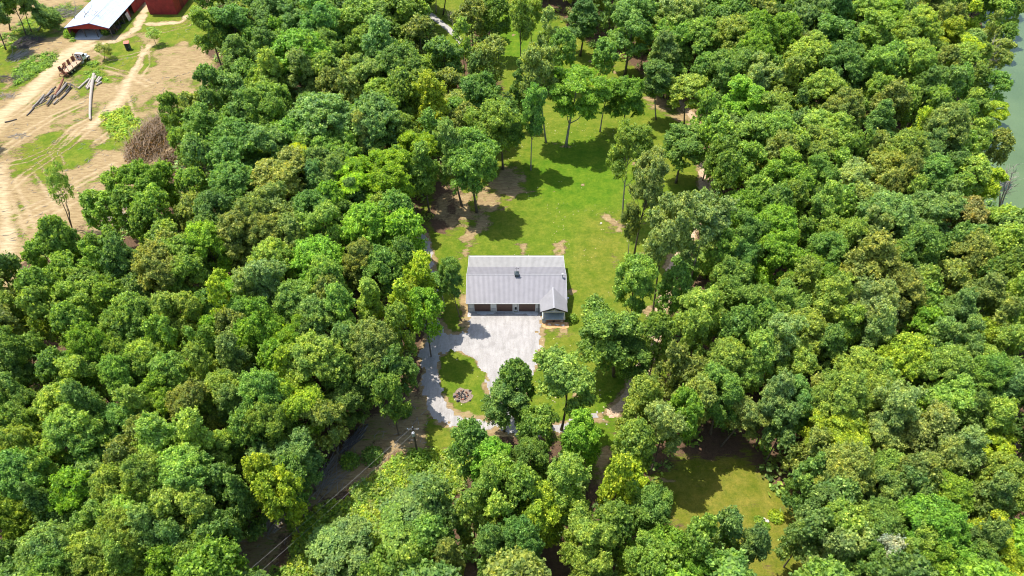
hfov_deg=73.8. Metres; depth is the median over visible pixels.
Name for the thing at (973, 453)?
poplar tree
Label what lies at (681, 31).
broadleaf tree
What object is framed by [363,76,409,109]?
broadleaf tree
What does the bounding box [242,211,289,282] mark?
broadleaf tree
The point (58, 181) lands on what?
sapling
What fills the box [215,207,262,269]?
poplar tree
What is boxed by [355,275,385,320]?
poplar tree
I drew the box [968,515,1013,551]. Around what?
poplar tree
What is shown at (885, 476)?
broadleaf tree
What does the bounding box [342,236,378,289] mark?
broadleaf tree
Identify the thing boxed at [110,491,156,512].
broadleaf tree
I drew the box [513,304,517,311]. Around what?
entry door
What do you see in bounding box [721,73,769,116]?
broadleaf tree
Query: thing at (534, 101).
broadleaf tree
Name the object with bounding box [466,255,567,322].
garage building
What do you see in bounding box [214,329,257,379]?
tree
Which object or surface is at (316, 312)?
broadleaf tree
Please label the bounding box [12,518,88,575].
broadleaf tree
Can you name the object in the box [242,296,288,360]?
broadleaf tree
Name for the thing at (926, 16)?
broadleaf tree
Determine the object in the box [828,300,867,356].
broadleaf tree
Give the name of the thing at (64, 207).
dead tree
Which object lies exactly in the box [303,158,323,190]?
poplar tree
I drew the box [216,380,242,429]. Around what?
poplar tree
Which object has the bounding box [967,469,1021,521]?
poplar tree
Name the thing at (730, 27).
broadleaf tree
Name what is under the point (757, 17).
broadleaf tree
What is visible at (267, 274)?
broadleaf tree
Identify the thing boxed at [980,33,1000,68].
dead tree
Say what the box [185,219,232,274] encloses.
broadleaf tree
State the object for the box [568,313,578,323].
shrub
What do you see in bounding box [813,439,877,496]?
broadleaf tree
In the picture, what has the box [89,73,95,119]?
log
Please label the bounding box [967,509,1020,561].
locust tree
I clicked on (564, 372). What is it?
broadleaf tree
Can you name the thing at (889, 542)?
broadleaf tree
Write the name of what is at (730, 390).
broadleaf tree
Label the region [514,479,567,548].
broadleaf tree
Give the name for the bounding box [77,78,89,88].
log
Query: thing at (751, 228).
broadleaf tree
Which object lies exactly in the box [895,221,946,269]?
broadleaf tree
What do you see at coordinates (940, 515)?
broadleaf tree
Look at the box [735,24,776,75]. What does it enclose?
broadleaf tree
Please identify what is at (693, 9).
broadleaf tree
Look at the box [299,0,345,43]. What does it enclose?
broadleaf tree
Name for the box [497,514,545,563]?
broadleaf tree
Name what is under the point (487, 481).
poplar tree
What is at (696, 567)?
locust tree
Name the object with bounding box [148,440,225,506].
broadleaf tree
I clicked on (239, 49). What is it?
cedar tree
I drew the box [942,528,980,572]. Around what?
locust tree
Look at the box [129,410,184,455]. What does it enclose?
poplar tree
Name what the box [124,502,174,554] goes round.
poplar tree
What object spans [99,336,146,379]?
broadleaf tree
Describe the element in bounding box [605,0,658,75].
broadleaf tree
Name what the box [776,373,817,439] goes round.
broadleaf tree
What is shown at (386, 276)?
broadleaf tree
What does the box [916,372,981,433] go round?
broadleaf tree
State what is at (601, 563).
broadleaf tree
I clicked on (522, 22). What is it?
broadleaf tree
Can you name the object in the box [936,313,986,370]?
broadleaf tree
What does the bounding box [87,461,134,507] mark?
broadleaf tree
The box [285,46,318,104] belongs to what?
poplar tree
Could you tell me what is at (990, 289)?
poplar tree
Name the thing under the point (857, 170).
broadleaf tree
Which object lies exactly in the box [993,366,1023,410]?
poplar tree
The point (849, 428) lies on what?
locust tree
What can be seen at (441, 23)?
lane
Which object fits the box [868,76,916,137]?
poplar tree
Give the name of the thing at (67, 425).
broadleaf tree
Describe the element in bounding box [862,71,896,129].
broadleaf tree
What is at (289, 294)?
broadleaf tree
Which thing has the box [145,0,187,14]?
red barn
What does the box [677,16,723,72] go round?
broadleaf tree
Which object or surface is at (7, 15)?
broadleaf tree
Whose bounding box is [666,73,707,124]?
broadleaf tree
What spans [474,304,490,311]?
garage door
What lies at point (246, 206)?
broadleaf tree
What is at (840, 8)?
poplar tree
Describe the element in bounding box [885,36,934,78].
broadleaf tree
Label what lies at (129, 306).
broadleaf tree
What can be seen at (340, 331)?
broadleaf tree
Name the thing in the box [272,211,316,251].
broadleaf tree
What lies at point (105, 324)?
broadleaf tree
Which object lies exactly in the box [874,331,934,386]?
broadleaf tree
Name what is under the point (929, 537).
broadleaf tree
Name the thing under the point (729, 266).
broadleaf tree
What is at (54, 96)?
log
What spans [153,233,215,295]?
broadleaf tree
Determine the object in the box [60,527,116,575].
broadleaf tree
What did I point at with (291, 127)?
broadleaf tree
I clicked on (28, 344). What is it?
broadleaf tree
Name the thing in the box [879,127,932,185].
broadleaf tree
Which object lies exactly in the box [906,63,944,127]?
poplar tree
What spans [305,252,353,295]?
broadleaf tree
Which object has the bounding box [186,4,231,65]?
broadleaf tree
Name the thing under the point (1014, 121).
lake water
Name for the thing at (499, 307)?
garage door
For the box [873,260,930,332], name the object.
broadleaf tree
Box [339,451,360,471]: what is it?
shrub
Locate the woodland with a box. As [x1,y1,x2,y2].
[0,0,1023,575]
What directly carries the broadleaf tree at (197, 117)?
on the ground
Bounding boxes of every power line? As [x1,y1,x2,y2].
[254,427,411,565]
[268,436,409,564]
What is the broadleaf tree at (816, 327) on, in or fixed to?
on the ground
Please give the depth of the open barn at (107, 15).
204.86 m
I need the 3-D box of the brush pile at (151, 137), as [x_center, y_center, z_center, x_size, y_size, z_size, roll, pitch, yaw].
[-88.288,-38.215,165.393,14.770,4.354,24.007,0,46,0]
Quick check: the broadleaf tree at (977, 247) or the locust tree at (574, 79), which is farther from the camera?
the locust tree at (574, 79)
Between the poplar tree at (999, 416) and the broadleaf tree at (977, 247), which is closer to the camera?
the poplar tree at (999, 416)
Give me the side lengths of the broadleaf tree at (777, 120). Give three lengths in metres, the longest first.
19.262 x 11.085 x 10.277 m
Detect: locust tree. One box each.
[269,314,310,344]
[289,142,320,174]
[333,163,372,193]
[344,149,384,192]
[359,174,385,202]
[367,148,415,197]
[397,129,437,194]
[546,64,613,147]
[678,539,711,575]
[783,252,837,288]
[798,408,872,453]
[879,0,908,24]
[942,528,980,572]
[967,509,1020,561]
[999,543,1023,575]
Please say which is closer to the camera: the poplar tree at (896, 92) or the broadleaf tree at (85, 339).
the broadleaf tree at (85, 339)
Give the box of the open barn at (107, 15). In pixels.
[64,0,144,39]
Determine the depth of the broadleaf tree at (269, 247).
115.72 m
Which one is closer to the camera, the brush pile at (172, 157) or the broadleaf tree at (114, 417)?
the broadleaf tree at (114, 417)
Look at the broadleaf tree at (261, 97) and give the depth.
146.09 m
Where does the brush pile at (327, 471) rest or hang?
on the ground
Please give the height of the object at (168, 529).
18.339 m
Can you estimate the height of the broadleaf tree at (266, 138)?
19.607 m
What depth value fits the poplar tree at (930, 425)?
92.20 m
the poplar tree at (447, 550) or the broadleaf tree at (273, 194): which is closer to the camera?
the poplar tree at (447, 550)
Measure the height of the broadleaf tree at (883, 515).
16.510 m
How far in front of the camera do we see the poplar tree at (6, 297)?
109.28 m
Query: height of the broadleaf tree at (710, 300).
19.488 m
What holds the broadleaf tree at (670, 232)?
on the ground
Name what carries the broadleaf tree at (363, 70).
on the ground
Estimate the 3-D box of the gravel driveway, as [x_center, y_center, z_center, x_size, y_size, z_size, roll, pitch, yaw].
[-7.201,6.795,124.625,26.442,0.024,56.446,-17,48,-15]
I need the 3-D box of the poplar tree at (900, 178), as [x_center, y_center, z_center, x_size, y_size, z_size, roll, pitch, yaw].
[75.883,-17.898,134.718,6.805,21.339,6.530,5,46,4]
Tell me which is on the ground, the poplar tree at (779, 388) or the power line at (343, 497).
the poplar tree at (779, 388)
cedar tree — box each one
[222,33,257,78]
[342,176,367,226]
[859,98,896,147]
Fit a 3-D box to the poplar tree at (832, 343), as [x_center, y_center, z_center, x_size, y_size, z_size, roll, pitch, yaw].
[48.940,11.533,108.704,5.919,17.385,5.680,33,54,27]
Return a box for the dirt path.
[606,99,710,417]
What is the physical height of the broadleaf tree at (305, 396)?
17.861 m
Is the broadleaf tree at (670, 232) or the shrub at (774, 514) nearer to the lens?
the shrub at (774, 514)
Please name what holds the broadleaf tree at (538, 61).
on the ground
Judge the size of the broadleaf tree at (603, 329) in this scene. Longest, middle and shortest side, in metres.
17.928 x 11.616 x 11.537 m
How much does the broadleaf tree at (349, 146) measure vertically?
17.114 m
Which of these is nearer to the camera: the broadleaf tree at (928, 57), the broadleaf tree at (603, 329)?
the broadleaf tree at (603, 329)
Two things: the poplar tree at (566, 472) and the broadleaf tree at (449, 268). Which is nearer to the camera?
the poplar tree at (566, 472)
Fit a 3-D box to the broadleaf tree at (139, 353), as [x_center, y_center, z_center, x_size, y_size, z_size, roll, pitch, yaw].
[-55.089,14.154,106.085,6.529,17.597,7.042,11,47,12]
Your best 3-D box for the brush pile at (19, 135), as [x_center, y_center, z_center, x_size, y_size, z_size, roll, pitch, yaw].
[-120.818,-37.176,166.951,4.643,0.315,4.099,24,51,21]
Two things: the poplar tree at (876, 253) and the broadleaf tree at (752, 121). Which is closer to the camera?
the poplar tree at (876, 253)
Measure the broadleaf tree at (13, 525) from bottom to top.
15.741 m
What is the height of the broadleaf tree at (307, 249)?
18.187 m
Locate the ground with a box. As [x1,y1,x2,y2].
[0,0,1023,575]
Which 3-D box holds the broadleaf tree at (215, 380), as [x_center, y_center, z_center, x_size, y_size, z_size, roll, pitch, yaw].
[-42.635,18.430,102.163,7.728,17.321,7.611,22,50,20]
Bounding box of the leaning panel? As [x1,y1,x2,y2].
[125,12,130,20]
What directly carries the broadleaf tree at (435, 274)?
on the ground
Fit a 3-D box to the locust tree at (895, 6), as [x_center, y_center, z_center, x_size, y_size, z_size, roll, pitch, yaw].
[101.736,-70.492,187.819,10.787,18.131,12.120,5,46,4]
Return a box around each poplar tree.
[0,290,41,337]
[0,344,53,390]
[96,231,136,279]
[99,537,149,575]
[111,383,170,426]
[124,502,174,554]
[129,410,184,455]
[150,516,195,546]
[170,405,230,463]
[181,340,221,381]
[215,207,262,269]
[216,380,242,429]
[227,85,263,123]
[230,265,272,307]
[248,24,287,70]
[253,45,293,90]
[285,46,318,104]
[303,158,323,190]
[323,281,357,330]
[351,109,379,163]
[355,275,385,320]
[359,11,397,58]
[407,471,435,502]
[408,140,440,212]
[411,69,449,132]
[428,536,465,575]
[432,116,463,206]
[470,522,504,575]
[471,459,501,514]
[545,449,592,526]
[566,0,602,56]
[614,370,665,433]
[643,28,681,98]
[731,520,772,564]
[736,326,779,394]
[755,367,796,446]
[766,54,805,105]
[769,254,824,303]
[797,177,845,244]
[805,270,856,325]
[805,322,847,382]
[822,0,858,26]
[839,227,903,290]
[845,301,898,357]
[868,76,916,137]
[883,150,925,194]
[902,398,961,454]
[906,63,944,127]
[914,0,947,19]
[929,434,965,470]
[932,286,980,332]
[939,14,966,57]
[952,424,992,480]
[954,388,995,432]
[961,270,1010,318]
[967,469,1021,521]
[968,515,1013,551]
[982,393,1020,449]
[992,321,1023,357]
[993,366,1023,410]
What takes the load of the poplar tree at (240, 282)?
on the ground
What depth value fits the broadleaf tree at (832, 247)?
117.42 m
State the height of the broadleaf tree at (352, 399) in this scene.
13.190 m
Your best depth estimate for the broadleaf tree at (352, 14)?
176.04 m
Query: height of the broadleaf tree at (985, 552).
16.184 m
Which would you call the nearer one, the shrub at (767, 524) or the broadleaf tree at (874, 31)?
the shrub at (767, 524)
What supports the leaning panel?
on the ground
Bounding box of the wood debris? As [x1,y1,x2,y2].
[0,2,427,566]
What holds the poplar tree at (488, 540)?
on the ground
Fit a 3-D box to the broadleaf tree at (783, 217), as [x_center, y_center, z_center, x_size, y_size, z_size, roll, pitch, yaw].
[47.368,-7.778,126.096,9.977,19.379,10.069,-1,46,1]
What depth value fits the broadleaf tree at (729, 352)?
101.25 m
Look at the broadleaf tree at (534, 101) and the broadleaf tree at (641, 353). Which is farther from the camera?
the broadleaf tree at (534, 101)
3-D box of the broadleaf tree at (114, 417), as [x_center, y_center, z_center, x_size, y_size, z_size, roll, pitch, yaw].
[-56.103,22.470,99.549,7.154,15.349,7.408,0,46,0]
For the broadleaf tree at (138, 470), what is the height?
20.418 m
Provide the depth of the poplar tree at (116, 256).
114.29 m
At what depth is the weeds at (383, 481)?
100.43 m
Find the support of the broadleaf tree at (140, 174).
on the ground
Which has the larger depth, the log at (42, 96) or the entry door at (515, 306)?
the log at (42, 96)
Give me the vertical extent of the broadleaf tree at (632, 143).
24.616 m
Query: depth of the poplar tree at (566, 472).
85.78 m
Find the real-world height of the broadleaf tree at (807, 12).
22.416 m
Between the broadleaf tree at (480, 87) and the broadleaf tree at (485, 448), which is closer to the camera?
the broadleaf tree at (485, 448)
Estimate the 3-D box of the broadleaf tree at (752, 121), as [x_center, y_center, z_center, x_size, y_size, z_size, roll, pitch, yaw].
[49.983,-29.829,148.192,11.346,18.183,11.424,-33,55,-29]
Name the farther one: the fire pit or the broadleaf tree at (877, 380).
the fire pit
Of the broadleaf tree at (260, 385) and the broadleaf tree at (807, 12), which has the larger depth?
the broadleaf tree at (807, 12)
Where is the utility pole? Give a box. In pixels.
[407,426,418,451]
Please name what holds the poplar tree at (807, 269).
on the ground
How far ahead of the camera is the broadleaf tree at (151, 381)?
97.82 m
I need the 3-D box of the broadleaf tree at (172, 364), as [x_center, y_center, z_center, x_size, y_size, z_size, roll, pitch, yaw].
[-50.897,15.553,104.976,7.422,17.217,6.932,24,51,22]
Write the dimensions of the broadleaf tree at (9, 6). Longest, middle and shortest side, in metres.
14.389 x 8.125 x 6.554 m
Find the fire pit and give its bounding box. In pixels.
[453,387,472,402]
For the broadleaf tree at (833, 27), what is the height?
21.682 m
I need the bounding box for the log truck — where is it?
[57,52,89,77]
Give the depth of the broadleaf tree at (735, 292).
108.70 m
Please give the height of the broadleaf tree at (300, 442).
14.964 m
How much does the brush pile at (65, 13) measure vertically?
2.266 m
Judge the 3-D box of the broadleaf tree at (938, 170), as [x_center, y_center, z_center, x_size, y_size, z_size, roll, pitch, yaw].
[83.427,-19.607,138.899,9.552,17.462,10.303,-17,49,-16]
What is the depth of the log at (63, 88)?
181.27 m
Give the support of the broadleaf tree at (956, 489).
on the ground
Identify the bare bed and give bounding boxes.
[542,322,568,328]
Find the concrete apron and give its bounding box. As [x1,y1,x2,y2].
[468,312,539,316]
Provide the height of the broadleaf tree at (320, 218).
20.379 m
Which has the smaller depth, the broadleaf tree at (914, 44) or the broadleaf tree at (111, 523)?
the broadleaf tree at (111, 523)
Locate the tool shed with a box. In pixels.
[123,40,130,50]
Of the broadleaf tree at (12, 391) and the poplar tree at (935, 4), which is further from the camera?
the poplar tree at (935, 4)
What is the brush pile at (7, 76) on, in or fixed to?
on the ground
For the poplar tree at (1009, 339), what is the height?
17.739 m
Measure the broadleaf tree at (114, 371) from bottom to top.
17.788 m
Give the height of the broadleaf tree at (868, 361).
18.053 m
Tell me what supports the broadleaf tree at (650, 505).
on the ground
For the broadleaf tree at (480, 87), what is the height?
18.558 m
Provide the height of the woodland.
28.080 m
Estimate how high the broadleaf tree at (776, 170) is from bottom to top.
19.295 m
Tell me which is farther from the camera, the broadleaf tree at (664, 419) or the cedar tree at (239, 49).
the cedar tree at (239, 49)
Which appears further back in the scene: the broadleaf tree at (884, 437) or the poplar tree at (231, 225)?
the poplar tree at (231, 225)
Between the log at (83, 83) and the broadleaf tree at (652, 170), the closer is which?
the broadleaf tree at (652, 170)
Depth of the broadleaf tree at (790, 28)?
170.70 m
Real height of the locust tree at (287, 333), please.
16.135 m
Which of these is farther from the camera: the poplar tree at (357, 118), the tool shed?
the tool shed
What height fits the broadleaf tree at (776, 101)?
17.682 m
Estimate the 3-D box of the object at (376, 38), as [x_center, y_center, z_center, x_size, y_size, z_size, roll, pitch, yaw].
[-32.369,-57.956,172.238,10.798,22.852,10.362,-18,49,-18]
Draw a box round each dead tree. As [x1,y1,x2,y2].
[47,184,72,227]
[65,1,97,18]
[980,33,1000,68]
[997,164,1019,207]
[1011,406,1023,445]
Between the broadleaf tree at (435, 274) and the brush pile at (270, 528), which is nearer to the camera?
the brush pile at (270, 528)
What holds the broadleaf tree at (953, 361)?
on the ground
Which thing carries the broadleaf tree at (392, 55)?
on the ground
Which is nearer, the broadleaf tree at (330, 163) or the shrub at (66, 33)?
the broadleaf tree at (330, 163)
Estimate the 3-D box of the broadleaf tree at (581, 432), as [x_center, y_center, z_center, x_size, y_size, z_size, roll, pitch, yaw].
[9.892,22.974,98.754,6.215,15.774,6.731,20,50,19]
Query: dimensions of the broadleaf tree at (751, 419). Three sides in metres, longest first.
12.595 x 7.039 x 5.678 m
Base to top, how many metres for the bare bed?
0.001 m
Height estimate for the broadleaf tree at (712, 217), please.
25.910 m
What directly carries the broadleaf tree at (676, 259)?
on the ground
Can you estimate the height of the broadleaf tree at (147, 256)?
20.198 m
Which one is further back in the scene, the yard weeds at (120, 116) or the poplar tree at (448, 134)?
the yard weeds at (120, 116)
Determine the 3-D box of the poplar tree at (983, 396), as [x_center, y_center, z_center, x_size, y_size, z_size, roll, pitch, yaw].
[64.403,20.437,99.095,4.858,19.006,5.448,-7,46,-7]
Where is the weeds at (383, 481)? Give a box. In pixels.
[268,446,473,575]
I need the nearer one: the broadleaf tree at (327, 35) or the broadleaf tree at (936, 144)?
the broadleaf tree at (936, 144)
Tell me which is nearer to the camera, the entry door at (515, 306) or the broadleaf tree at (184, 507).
the broadleaf tree at (184, 507)
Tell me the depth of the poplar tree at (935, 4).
185.83 m
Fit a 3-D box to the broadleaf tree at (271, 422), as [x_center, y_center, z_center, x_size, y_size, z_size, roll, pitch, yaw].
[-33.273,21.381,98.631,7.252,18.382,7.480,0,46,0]
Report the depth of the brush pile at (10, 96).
179.89 m
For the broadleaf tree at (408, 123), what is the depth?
144.54 m
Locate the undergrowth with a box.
[8,0,1023,575]
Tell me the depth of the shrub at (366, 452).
104.80 m
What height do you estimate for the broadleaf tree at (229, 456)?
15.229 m
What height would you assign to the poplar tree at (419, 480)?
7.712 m
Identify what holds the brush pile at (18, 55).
on the ground
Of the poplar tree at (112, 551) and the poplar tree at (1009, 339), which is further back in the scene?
the poplar tree at (1009, 339)
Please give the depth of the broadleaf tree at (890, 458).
89.88 m
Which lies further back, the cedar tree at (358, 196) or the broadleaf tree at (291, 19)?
the broadleaf tree at (291, 19)
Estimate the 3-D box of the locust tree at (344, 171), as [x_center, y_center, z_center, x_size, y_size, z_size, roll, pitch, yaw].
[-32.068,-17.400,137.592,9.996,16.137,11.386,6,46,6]
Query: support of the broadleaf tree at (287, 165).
on the ground
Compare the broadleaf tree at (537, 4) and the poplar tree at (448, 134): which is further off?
the broadleaf tree at (537, 4)
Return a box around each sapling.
[43,160,74,224]
[94,42,112,58]
[144,27,162,44]
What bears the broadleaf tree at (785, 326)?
on the ground
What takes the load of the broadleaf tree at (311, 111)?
on the ground
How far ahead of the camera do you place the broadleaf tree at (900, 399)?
92.28 m
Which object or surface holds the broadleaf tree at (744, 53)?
on the ground
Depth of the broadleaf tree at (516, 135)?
147.30 m
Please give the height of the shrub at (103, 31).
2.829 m
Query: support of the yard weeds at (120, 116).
on the ground
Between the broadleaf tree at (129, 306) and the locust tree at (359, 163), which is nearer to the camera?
the broadleaf tree at (129, 306)
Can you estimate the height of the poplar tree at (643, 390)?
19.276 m
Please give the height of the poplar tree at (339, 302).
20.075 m
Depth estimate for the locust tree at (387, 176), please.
131.65 m
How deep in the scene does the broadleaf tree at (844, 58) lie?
156.92 m
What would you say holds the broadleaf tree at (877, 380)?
on the ground
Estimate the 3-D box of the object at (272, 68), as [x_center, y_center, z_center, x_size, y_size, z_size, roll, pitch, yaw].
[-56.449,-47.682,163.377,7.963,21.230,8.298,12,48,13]
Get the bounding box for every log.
[32,94,44,107]
[51,82,66,99]
[54,78,63,94]
[56,83,67,96]
[59,87,71,99]
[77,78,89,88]
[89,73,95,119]
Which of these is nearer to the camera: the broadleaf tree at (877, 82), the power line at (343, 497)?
the power line at (343, 497)
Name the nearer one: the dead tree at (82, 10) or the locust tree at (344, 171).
the locust tree at (344, 171)
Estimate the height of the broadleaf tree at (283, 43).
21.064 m
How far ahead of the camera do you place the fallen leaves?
141.47 m
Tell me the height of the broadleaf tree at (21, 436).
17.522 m
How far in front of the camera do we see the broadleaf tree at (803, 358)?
102.79 m
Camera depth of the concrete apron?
126.61 m
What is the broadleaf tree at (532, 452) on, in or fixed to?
on the ground
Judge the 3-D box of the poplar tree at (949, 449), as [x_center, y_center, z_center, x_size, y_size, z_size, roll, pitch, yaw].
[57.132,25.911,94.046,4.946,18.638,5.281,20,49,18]
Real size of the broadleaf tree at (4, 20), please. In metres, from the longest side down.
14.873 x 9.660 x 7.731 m
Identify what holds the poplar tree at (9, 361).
on the ground
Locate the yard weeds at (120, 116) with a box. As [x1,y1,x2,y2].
[0,2,143,141]
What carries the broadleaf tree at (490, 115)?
on the ground
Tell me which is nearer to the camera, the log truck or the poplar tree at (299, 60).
the poplar tree at (299, 60)
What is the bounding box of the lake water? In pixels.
[977,0,1023,208]
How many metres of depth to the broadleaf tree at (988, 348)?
101.22 m
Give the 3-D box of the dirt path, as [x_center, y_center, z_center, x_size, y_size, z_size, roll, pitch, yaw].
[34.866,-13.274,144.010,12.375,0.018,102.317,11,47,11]
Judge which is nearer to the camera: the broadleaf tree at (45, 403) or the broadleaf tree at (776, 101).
the broadleaf tree at (45, 403)
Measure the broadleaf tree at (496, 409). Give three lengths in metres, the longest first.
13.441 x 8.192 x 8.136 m
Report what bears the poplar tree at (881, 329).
on the ground
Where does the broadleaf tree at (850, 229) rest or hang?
on the ground
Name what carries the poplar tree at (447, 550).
on the ground
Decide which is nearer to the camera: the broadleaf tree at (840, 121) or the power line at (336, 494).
the power line at (336, 494)
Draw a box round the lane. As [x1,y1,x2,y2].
[427,13,461,43]
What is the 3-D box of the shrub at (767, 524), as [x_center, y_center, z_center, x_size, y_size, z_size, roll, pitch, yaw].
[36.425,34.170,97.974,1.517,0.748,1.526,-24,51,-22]
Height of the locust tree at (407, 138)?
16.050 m
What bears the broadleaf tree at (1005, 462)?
on the ground
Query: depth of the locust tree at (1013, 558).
81.49 m
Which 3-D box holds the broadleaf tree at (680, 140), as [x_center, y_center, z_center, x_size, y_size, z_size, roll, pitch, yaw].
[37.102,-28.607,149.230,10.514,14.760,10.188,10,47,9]
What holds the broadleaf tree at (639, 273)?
on the ground
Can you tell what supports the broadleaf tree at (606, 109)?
on the ground
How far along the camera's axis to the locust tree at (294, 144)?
136.84 m
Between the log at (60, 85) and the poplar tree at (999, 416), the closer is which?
the poplar tree at (999, 416)
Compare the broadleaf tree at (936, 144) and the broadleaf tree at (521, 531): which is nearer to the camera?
the broadleaf tree at (521, 531)
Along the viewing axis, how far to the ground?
147.39 m
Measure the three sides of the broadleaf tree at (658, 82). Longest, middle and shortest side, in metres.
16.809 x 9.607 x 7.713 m
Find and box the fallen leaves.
[454,123,648,404]
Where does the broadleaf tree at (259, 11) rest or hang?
on the ground
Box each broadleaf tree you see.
[0,0,27,34]
[0,1,18,29]
[0,3,11,49]
[0,325,52,385]
[0,371,39,421]
[0,401,42,435]
[0,423,58,462]
[0,446,60,518]
[0,494,36,540]
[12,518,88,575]
[13,0,35,31]
[19,447,60,488]
[24,545,87,575]
[30,377,84,425]
[31,0,62,30]
[38,402,107,471]
[52,273,110,323]
[53,352,110,402]
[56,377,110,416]
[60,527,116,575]
[63,321,111,385]
[69,496,112,530]
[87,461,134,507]
[92,506,147,575]
[95,352,145,402]
[95,402,139,447]
[97,305,140,338]
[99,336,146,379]
[108,290,160,334]
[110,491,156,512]
[112,157,180,214]
[118,452,162,504]
[123,337,171,385]
[128,238,192,297]
[136,369,176,422]
[145,484,222,538]
[146,350,194,389]
[148,290,203,348]
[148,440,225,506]
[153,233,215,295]
[163,377,221,440]
[179,99,222,140]
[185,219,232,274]
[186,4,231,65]
[191,186,233,228]
[197,368,241,428]
[201,114,264,177]
[204,434,246,486]
[206,3,256,53]
[206,159,255,210]
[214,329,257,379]
[226,294,252,317]
[233,195,271,245]
[235,367,301,437]
[240,82,290,126]
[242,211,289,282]
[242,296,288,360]
[242,395,300,448]
[243,179,295,215]
[243,257,289,302]
[246,144,306,200]
[246,235,296,280]
[247,121,289,167]
[248,0,291,30]
[269,27,330,86]
[270,278,327,329]
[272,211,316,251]
[273,425,326,491]
[277,2,311,30]
[277,115,303,145]
[277,378,330,451]
[278,328,351,397]
[287,91,354,144]
[288,233,347,283]
[289,188,333,231]
[292,198,346,249]
[298,293,336,336]
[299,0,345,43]
[301,144,344,186]
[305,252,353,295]
[309,129,362,156]
[314,26,345,58]
[322,320,356,356]
[325,374,372,429]
[335,200,390,245]
[337,0,392,47]
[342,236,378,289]
[344,51,391,94]
[346,315,401,372]
[348,88,401,158]
[360,244,403,303]
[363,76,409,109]
[365,0,427,39]
[374,41,424,78]
[382,110,420,156]
[426,271,445,307]
[438,256,463,319]
[444,125,501,212]
[458,68,502,110]
[462,97,519,152]
[467,435,514,484]
[479,375,530,431]
[492,96,525,169]
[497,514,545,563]
[508,0,535,73]
[510,435,551,480]
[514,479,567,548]
[518,40,560,142]
[520,82,547,169]
[527,0,543,42]
[532,343,596,430]
[557,499,618,575]
[559,406,604,466]
[568,541,613,575]
[573,292,645,377]
[596,76,623,131]
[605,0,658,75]
[605,117,653,213]
[607,75,646,120]
[608,335,653,382]
[612,252,659,313]
[614,528,658,575]
[620,200,641,253]
[627,143,669,253]
[627,477,673,532]
[641,58,674,119]
[642,190,697,311]
[644,398,689,474]
[650,10,693,62]
[652,0,707,45]
[661,122,705,183]
[663,61,687,102]
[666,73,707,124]
[670,253,702,280]
[672,284,725,346]
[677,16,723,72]
[679,186,739,277]
[701,360,744,434]
[703,254,754,312]
[705,335,753,374]
[706,12,753,50]
[707,44,757,86]
[718,275,771,338]
[720,395,771,446]
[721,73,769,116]
[723,187,765,231]
[726,110,769,161]
[727,208,772,243]
[727,237,764,284]
[731,7,780,48]
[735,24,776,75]
[742,50,787,92]
[748,109,797,161]
[753,227,804,291]
[754,90,794,130]
[755,202,799,268]
[756,310,808,391]
[759,145,815,207]
[763,339,821,384]
[770,10,802,54]
[771,276,812,315]
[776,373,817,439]
[783,29,831,83]
[790,0,831,30]
[790,305,830,360]
[791,123,838,165]
[794,67,849,109]
[798,151,839,225]
[801,231,850,274]
[802,107,855,149]
[807,364,873,428]
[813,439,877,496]
[814,36,872,87]
[817,12,860,66]
[818,212,869,266]
[820,85,865,129]
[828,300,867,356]
[830,345,885,399]
[835,156,880,215]
[845,273,900,343]
[847,44,896,89]
[848,0,886,27]
[852,186,922,239]
[855,495,906,561]
[857,7,898,51]
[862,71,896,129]
[863,370,894,417]
[863,465,900,500]
[864,533,908,570]
[866,378,927,442]
[867,147,906,187]
[867,410,908,455]
[871,447,905,492]
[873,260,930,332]
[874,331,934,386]
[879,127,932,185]
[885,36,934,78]
[888,3,942,40]
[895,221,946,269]
[896,492,975,562]
[897,520,940,570]
[901,45,941,111]
[904,541,957,575]
[908,189,968,241]
[909,340,979,404]
[912,469,975,519]
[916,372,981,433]
[919,152,958,195]
[920,100,972,152]
[920,127,949,154]
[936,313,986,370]
[937,227,998,294]
[942,341,1009,371]
[958,538,1002,575]
[967,450,1023,517]
[973,350,1014,396]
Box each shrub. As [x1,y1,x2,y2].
[63,29,74,37]
[101,29,109,35]
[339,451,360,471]
[361,444,384,467]
[395,401,412,419]
[403,447,431,472]
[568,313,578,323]
[754,515,764,522]
[763,522,770,529]
[767,508,784,524]
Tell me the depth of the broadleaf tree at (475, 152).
134.69 m
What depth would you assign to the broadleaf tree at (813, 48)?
163.12 m
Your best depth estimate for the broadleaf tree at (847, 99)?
145.94 m
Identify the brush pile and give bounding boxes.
[0,72,31,83]
[0,92,20,99]
[5,47,38,62]
[7,133,27,138]
[11,34,46,48]
[55,2,85,17]
[119,111,179,163]
[150,146,179,168]
[260,509,285,536]
[314,445,359,502]
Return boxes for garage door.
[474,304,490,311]
[496,304,512,311]
[518,304,535,311]
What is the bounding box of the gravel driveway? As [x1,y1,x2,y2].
[417,234,606,436]
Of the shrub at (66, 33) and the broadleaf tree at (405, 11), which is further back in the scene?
the shrub at (66, 33)
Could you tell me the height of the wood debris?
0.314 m
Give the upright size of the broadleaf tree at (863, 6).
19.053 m
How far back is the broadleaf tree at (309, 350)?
97.79 m
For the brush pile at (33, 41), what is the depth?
200.05 m
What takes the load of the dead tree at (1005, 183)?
on the ground
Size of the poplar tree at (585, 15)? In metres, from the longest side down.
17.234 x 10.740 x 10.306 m
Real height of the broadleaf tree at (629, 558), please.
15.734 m
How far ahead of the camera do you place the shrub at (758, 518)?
98.56 m

